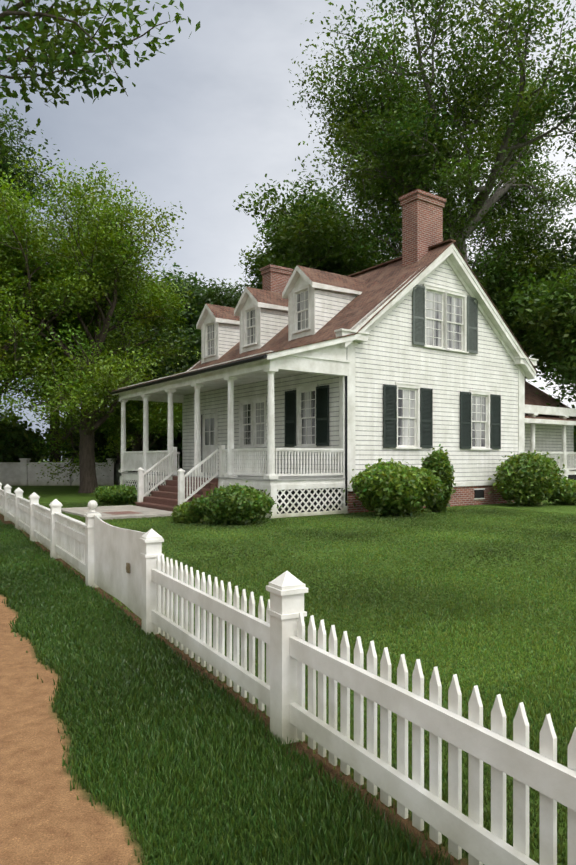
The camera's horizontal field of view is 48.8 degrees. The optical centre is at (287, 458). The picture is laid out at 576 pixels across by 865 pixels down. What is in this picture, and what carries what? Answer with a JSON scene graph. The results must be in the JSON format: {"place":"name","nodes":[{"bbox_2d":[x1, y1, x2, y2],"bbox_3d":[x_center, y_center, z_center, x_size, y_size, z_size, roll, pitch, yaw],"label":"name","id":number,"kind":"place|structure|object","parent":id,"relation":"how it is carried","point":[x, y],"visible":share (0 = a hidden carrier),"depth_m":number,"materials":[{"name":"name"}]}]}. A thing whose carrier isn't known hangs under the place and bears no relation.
{"place":"outdoors","nodes":[
{"label":"outdoors","id":0,"kind":"place"},
{"bbox_2d":[0,460,575,864],"bbox_3d":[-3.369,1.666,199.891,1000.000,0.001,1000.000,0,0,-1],"label":"ground","id":1,"kind":"structure","parent":0,"point":[47,817],"depth_m":3.73,"materials":[{"name":"green plant"}]},
{"bbox_2d":[0,418,53,461],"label":"tree","id":2,"kind":"object","parent":1,"relation":"on","point":[16,444],"visible":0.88,"depth_m":40.35,"materials":[{"name":"green plant"}]},
{"bbox_2d":[0,318,54,385],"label":"tree","id":3,"kind":"object","parent":1,"relation":"on","point":[17,368],"depth_m":38.47,"materials":[{"name":"green plant"}]},
{"bbox_2d":[0,409,69,461],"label":"tree","id":4,"kind":"object","parent":1,"relation":"on","point":[21,422],"visible":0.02,"depth_m":46.74,"materials":[{"name":"green plant"}]},
{"bbox_2d":[0,101,70,248],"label":"tall dark tree","id":5,"kind":"object","parent":1,"relation":"on","point":[5,165],"visible":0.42,"depth_m":35.93,"materials":[{"name":"green plant"}]},
{"bbox_2d":[0,160,118,429],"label":"tree","id":6,"kind":"object","parent":1,"relation":"on","point":[12,228],"visible":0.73,"depth_m":28.69,"materials":[{"name":"green plant"}]},
{"bbox_2d":[0,458,132,485],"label":"white garden wall","id":7,"kind":"structure","parent":1,"relation":"on","point":[21,473],"depth_m":39.65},
{"bbox_2d":[7,296,131,461],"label":"tree","id":8,"kind":"object","parent":1,"relation":"on","point":[55,456],"visible":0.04,"depth_m":42.31,"materials":[{"name":"green plant"}]},
{"bbox_2d":[0,0,199,158],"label":"tree","id":9,"kind":"object","parent":1,"relation":"on","point":[55,57],"visible":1,"depth_m":10.82,"materials":[{"name":"green plant"}]},
{"bbox_2d":[0,149,200,492],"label":"tree","id":10,"kind":"object","parent":1,"relation":"on","point":[99,381],"visible":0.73,"depth_m":29.64,"materials":[{"name":"green plant"}]},
{"bbox_2d":[55,268,150,463],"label":"tree","id":11,"kind":"object","parent":1,"relation":"on","point":[118,456],"depth_m":44.28,"materials":[{"name":"green plant"}]},
{"bbox_2d":[39,407,176,463],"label":"tree","id":12,"kind":"object","parent":1,"relation":"on","point":[100,444],"visible":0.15,"depth_m":49.23,"materials":[{"name":"green plant"}]},
{"bbox_2d":[92,484,137,504],"bbox_3d":[-6.259,1.319,23.364,1.884,0.779,2.097,0,0,-1],"label":"bush","id":13,"kind":"object","parent":1,"relation":"on","point":[115,494],"visible":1,"depth_m":22.82,"materials":[{"name":"green plant"}]},
{"bbox_2d":[30,268,200,471],"bbox_3d":[-10.585,-4.872,41.031,11.752,13.677,10.982,0,0,-26],"label":"tree","id":14,"kind":"object","parent":1,"relation":"on","point":[137,447],"visible":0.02,"depth_m":38.33,"materials":[{"name":"green plant"}]},
{"bbox_2d":[61,505,172,519],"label":"house landing slab","id":15,"kind":"structure","parent":1,"relation":"on","point":[145,511],"depth_m":19.28,"materials":[{"name":"grey concrete"}]},
{"bbox_2d":[102,511,142,514],"bbox_3d":[-4.881,1.628,18.733,0.900,0.076,1.000,0,0,-35],"label":"brick landing inlay","id":16,"kind":"object","parent":15,"relation":"in","point":[122,512],"visible":0.57,"depth_m":18.84,"materials":[{"name":"red brick"}]},
{"bbox_2d":[97,380,181,462],"bbox_3d":[-7.810,-1.402,35.456,6.344,6.737,5.453,0,0,-1],"label":"tree","id":17,"kind":"object","parent":1,"relation":"on","point":[157,418],"visible":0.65,"depth_m":33.84,"materials":[{"name":"green plant"}]},
{"bbox_2d":[104,315,200,437],"bbox_3d":[-6.910,-3.847,39.493,10.421,11.626,10.435,0,0,-38],"label":"tree","id":18,"kind":"object","parent":1,"relation":"on","point":[196,336],"visible":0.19,"depth_m":36.42,"materials":[{"name":"green plant"}]},
{"bbox_2d":[149,429,181,468],"bbox_3d":[-6.441,-0.067,39.230,6.463,3.860,4.639,0,0,-1],"label":"tree","id":19,"kind":"object","parent":1,"relation":"on","point":[161,445],"visible":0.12,"depth_m":37.89,"materials":[{"name":"green plant"}]},
{"bbox_2d":[159,363,186,437],"bbox_3d":[-5.405,-1.681,36.615,6.122,7.294,5.650,0,0,31],"label":"tree","id":20,"kind":"object","parent":1,"relation":"on","point":[180,406],"depth_m":34.94,"materials":[{"name":"green plant"}]},
{"bbox_2d":[135,476,217,511],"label":"porch stairs","id":21,"kind":"structure","parent":1,"relation":"on","point":[165,497],"depth_m":20.81,"materials":[{"name":"red brick"}]},
{"bbox_2d":[113,262,256,338],"bbox_3d":[-6.858,-5.727,43.690,14.219,15.386,13.035,0,0,26],"label":"tree","id":22,"kind":"object","parent":1,"relation":"on","point":[194,320],"depth_m":39.42,"materials":[{"name":"green plant"}]},
{"bbox_2d":[171,502,203,523],"bbox_3d":[-2.584,1.380,16.493,0.864,0.630,0.864,0,0,-40],"label":"bush","id":23,"kind":"object","parent":1,"relation":"on","point":[183,513],"visible":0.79,"depth_m":16.23,"materials":[{"name":"green plant"}]},
{"bbox_2d":[141,264,242,341],"bbox_3d":[-4.727,-4.969,42.705,12.349,13.871,10.865,0,0,-1],"label":"tree","id":24,"kind":"object","parent":1,"relation":"on","point":[225,299],"depth_m":39.47,"materials":[{"name":"green plant"}]},
{"bbox_2d":[0,524,460,864],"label":"grass verge blades","id":25,"kind":"object","parent":1,"relation":"on","point":[90,640],"visible":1,"depth_m":3.56,"materials":[{"name":"green plant"}]},
{"bbox_2d":[217,277,247,297],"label":"tree","id":26,"kind":"object","parent":1,"relation":"on","point":[231,286],"depth_m":58.88,"materials":[{"name":"green plant"}]},
{"bbox_2d":[189,481,281,525],"bbox_3d":[-1.385,1.119,16.342,2.442,1.115,2.132,0,0,-1],"label":"bush","id":27,"kind":"object","parent":1,"relation":"on","point":[237,503],"visible":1,"depth_m":15.82,"materials":[{"name":"green plant"}]},
{"bbox_2d":[229,276,261,306],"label":"tree","id":28,"kind":"object","parent":1,"relation":"on","point":[248,286],"depth_m":40.79,"materials":[{"name":"green plant"}]},
{"bbox_2d":[230,267,286,302],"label":"tree","id":29,"kind":"object","parent":1,"relation":"on","point":[253,282],"depth_m":45.13,"materials":[{"name":"green plant"}]},
{"bbox_2d":[0,482,575,864],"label":"picket fence","id":30,"kind":"object","parent":1,"relation":"on","point":[132,570],"visible":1,"depth_m":3.29,"materials":[{"name":"white paint"}]},
{"bbox_2d":[233,169,396,288],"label":"tree","id":31,"kind":"object","parent":1,"relation":"on","point":[304,234],"visible":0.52,"depth_m":40.63,"materials":[{"name":"green plant"}]},
{"bbox_2d":[112,243,575,518],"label":"house trim","id":32,"kind":"structure","parent":1,"relation":"on","point":[334,357],"depth_m":21.57,"materials":[{"name":"white wood"}]},
{"bbox_2d":[121,472,347,480],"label":"porch floor","id":33,"kind":"structure","parent":32,"relation":"on","point":[261,478],"depth_m":19.38,"materials":[{"name":"white wood"}]},
{"bbox_2d":[343,457,453,516],"bbox_3d":[3.084,0.820,18.471,2.886,1.771,2.692,0,0,-42],"label":"round bush","id":34,"kind":"object","parent":1,"relation":"on","point":[388,488],"visible":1,"depth_m":17.83,"materials":[{"name":"green plant"}]},
{"bbox_2d":[287,0,575,291],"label":"tree","id":35,"kind":"object","parent":1,"relation":"on","point":[396,129],"visible":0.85,"depth_m":31.44,"materials":[{"name":"green plant"}]},
{"bbox_2d":[421,444,455,511],"bbox_3d":[4.637,0.609,19.701,1.259,2.125,1.221,0,0,-1],"label":"bush","id":36,"kind":"object","parent":1,"relation":"on","point":[438,461],"visible":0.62,"depth_m":19.36,"materials":[{"name":"green plant"}]},
{"bbox_2d":[468,213,575,390],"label":"tree","id":37,"kind":"object","parent":1,"relation":"on","point":[522,266],"visible":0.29,"depth_m":38.77,"materials":[{"name":"green plant"}]},
{"bbox_2d":[488,449,566,506],"bbox_3d":[8.539,0.694,22.623,2.692,1.971,2.559,0,0,-1],"label":"round bush","id":38,"kind":"object","parent":1,"relation":"on","point":[528,478],"visible":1,"depth_m":22.04,"materials":[{"name":"green plant"}]},
{"bbox_2d":[499,267,575,407],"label":"tree","id":39,"kind":"object","parent":1,"relation":"on","point":[558,312],"visible":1,"depth_m":31.24,"materials":[{"name":"green plant"}]},
{"bbox_2d":[519,208,575,375],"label":"tree","id":40,"kind":"object","parent":1,"relation":"on","point":[571,241],"visible":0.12,"depth_m":36.10,"materials":[{"name":"green plant"}]},
{"bbox_2d":[542,244,574,271],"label":"tree","id":41,"kind":"object","parent":1,"relation":"on","point":[570,259],"depth_m":47.18,"materials":[{"name":"green plant"}]},
{"bbox_2d":[548,476,575,504],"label":"bush","id":42,"kind":"object","parent":1,"relation":"on","point":[565,494],"visible":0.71,"depth_m":22.68,"materials":[{"name":"green plant"}]},
{"bbox_2d":[574,425,575,469],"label":"hedge","id":43,"kind":"object","parent":1,"relation":"on","point":[575,437],"depth_m":48.81,"materials":[{"name":"green plant"}]},
{"bbox_2d":[0,0,575,458],"label":"sky","id":44,"kind":"structure","parent":0,"point":[206,118],"materials":[{"name":"grey"}]},
{"bbox_2d":[1,500,575,864],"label":"lawn grass","id":45,"kind":"structure","parent":0,"point":[386,581],"depth_m":7.77,"materials":[{"name":"green plant"}]},
{"bbox_2d":[127,413,575,513],"bbox_3d":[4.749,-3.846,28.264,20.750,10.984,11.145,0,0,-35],"label":"lattice","id":46,"kind":"object","parent":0,"point":[478,493],"visible":0.1,"depth_m":18.75,"materials":[{"name":"white wood"}]},
{"bbox_2d":[182,260,573,482],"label":"house siding walls","id":47,"kind":"structure","parent":0,"point":[388,352],"depth_m":22.10,"materials":[{"name":"white wood"}]},
{"bbox_2d":[110,354,346,505],"bbox_3d":[-2.796,-1.221,22.922,3.189,5.275,11.840,0,0,-35],"label":"gutter and downspout","id":48,"kind":"object","parent":47,"relation":"attached to","point":[260,357],"visible":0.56,"depth_m":19.19,"materials":[{"name":"metal"}]},
{"bbox_2d":[111,239,575,420],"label":"house roof shingles","id":49,"kind":"object","parent":47,"relation":"on","point":[376,285],"visible":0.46,"depth_m":22.64,"materials":[{"name":"brown"}]},
{"bbox_2d":[205,291,485,446],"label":"window","id":50,"kind":"structure","parent":47,"relation":"in","point":[433,313],"depth_m":22.21,"materials":[{"name":"glass"}]},
{"bbox_2d":[285,384,500,448],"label":"window shutters","id":51,"kind":"object","parent":47,"relation":"attached to","point":[389,416],"visible":0.96,"depth_m":21.31,"materials":[{"name":"black wood"}]},
{"bbox_2d":[413,285,477,353],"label":"window shutters","id":52,"kind":"object","parent":47,"relation":"attached to","point":[419,318],"visible":0.98,"depth_m":21.20,"materials":[{"name":"wood"}]},
{"bbox_2d":[260,189,514,512],"bbox_3d":[5.862,-3.834,29.097,17.970,11.000,11.140,0,0,-35],"label":"house brickwork","id":53,"kind":"object","parent":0,"point":[422,221],"visible":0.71,"depth_m":22.45,"materials":[{"name":"red brick"}]}
]}

